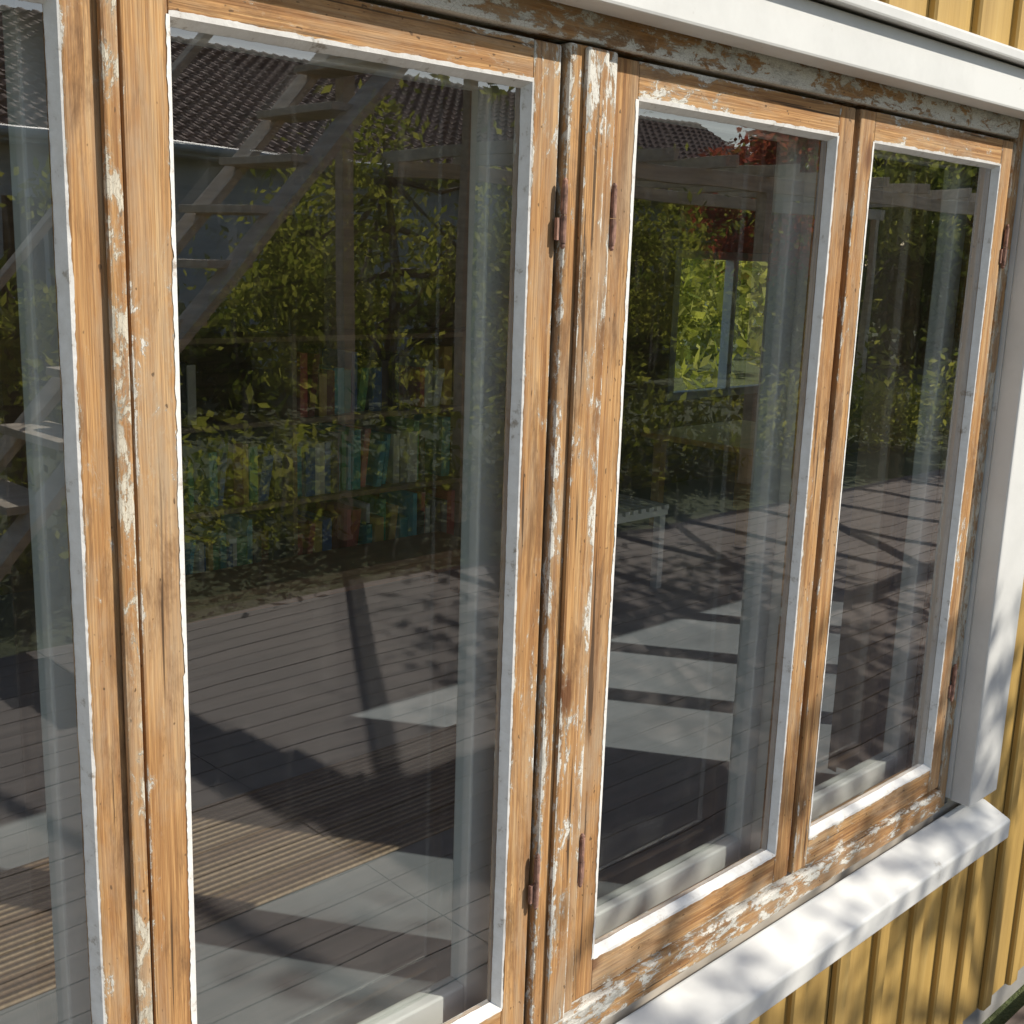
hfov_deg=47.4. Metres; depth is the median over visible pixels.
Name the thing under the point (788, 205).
stile
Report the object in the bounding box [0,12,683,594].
wall back
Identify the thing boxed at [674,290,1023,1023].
ground
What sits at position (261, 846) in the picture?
ribbed rug
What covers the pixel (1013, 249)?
reveal board
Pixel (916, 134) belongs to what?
top rail
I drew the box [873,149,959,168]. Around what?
top rail
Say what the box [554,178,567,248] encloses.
hinge
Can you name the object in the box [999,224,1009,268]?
hinge
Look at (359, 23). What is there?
top rail
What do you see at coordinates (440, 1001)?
bottom rail
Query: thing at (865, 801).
glazing putty
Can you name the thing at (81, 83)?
stile
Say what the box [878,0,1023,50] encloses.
siding boards
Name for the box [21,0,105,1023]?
glazing putty
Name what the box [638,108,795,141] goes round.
top rail
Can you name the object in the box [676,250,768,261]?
back window bar
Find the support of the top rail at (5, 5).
attached to the head
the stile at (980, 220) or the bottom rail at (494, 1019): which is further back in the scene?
the stile at (980, 220)
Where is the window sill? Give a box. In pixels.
[615,798,1009,1023]
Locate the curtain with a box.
[828,160,944,771]
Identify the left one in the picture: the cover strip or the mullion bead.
the cover strip
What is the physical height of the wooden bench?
0.200 m
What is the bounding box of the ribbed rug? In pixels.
[0,724,455,1009]
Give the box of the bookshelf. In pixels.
[178,326,465,574]
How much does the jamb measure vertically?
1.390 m
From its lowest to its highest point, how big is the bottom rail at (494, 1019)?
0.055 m
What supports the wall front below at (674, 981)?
on the foundation
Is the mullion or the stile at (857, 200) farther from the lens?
the stile at (857, 200)
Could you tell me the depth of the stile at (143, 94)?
1.09 m
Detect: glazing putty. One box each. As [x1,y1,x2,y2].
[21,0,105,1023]
[166,10,533,1023]
[591,97,838,959]
[808,140,1000,838]
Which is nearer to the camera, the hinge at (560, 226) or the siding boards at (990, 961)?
the hinge at (560, 226)
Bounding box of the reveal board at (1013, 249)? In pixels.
[945,140,1023,797]
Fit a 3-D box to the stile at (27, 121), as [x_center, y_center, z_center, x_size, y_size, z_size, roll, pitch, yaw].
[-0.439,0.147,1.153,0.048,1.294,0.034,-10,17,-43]
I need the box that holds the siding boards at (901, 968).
[749,866,968,1023]
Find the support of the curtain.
on the inner window board
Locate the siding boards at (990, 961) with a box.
[950,580,1023,1023]
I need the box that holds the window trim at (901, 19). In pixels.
[810,0,1023,68]
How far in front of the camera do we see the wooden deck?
2.82 m
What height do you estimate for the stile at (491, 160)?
1.294 m
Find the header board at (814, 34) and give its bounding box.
[549,0,1023,119]
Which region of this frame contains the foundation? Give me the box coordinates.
[963,966,1023,1023]
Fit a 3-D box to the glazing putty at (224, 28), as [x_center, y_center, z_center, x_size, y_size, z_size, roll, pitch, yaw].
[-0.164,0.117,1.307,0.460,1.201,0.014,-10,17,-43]
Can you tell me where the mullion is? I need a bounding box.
[523,42,617,1023]
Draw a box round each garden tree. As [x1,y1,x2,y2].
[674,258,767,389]
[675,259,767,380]
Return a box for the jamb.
[906,119,1023,807]
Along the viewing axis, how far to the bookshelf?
4.87 m
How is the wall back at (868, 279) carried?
on the foundation
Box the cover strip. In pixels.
[96,0,152,1023]
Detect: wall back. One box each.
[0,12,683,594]
[846,157,885,453]
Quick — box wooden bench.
[185,531,460,623]
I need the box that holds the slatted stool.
[617,493,668,588]
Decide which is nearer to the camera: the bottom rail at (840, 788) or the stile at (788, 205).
the stile at (788, 205)
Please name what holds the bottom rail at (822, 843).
on the window sill
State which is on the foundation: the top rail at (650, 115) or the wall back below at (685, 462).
the wall back below at (685, 462)
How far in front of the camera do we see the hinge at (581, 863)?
1.63 m
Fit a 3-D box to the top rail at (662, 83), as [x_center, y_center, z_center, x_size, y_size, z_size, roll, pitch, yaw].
[0.316,-0.568,1.621,0.468,0.045,0.031,-10,17,-43]
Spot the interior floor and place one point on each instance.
(286, 690)
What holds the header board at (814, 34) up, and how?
attached to the upper front wall
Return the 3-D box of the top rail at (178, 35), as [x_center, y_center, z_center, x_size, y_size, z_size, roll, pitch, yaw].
[-0.196,-0.498,1.234,0.438,0.048,0.032,-10,17,-43]
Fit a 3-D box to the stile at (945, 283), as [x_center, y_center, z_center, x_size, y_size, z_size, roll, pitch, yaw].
[0.831,-0.068,2.349,0.048,1.294,0.034,-10,17,-43]
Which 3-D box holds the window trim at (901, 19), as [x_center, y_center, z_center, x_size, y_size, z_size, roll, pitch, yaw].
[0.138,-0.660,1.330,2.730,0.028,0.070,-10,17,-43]
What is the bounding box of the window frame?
[554,789,941,1023]
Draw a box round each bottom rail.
[357,976,463,1023]
[443,999,500,1023]
[590,849,774,990]
[595,833,738,938]
[806,767,929,864]
[811,752,895,819]
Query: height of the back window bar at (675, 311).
0.820 m
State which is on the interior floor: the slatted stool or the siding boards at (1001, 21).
the slatted stool
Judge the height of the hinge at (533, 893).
0.082 m
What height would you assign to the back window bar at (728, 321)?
0.820 m
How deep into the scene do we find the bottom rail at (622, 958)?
1.86 m
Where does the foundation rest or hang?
on the ground
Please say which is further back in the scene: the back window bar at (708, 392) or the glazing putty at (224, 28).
the back window bar at (708, 392)
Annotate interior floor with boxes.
[0,452,857,1023]
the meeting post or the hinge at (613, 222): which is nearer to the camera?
the hinge at (613, 222)
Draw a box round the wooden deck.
[1005,1006,1023,1023]
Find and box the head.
[357,0,1019,138]
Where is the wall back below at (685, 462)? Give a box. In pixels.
[664,393,757,483]
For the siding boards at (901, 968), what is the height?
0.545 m
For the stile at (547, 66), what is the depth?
1.46 m
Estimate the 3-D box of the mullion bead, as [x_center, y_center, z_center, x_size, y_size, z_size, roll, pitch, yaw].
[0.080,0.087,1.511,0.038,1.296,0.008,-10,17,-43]
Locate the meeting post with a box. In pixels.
[724,138,818,853]
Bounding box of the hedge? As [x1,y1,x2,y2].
[677,261,766,363]
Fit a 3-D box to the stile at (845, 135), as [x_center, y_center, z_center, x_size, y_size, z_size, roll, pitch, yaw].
[0.481,0.011,1.927,0.045,1.294,0.034,-10,17,-43]
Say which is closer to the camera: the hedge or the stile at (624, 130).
the stile at (624, 130)
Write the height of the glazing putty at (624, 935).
1.202 m
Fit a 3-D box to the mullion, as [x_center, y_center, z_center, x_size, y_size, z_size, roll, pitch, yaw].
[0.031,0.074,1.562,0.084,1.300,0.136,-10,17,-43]
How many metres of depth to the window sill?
2.07 m
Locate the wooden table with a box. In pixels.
[641,420,849,545]
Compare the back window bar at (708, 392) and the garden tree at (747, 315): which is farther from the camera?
the garden tree at (747, 315)
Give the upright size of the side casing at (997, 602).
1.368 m
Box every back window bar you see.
[667,258,681,392]
[667,384,758,400]
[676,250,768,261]
[717,260,738,387]
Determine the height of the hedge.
3.280 m
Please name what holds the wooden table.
on the interior floor
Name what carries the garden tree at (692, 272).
on the ground
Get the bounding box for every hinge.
[528,853,539,909]
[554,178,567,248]
[577,833,584,887]
[609,183,617,250]
[948,664,956,701]
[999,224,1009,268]
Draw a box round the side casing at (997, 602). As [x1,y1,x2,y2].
[950,192,1023,806]
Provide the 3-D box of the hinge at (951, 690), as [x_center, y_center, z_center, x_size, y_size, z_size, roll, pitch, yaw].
[0.904,0.350,2.392,0.018,0.082,0.010,-10,17,-43]
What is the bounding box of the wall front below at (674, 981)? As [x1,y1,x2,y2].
[600,802,946,1023]
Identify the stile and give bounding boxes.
[2,0,90,1023]
[42,0,136,1023]
[116,0,191,1023]
[450,83,514,1011]
[487,39,561,1023]
[572,57,638,1001]
[726,136,807,859]
[760,105,855,882]
[787,109,875,872]
[883,164,972,773]
[916,140,1012,792]
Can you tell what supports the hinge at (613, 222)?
attached to the mullion
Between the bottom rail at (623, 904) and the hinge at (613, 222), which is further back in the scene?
the bottom rail at (623, 904)
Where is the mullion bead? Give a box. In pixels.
[543,46,608,1023]
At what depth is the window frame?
1.95 m
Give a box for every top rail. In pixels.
[0,0,13,11]
[167,0,533,77]
[170,27,487,90]
[638,61,839,132]
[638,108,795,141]
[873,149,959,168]
[874,112,1002,163]

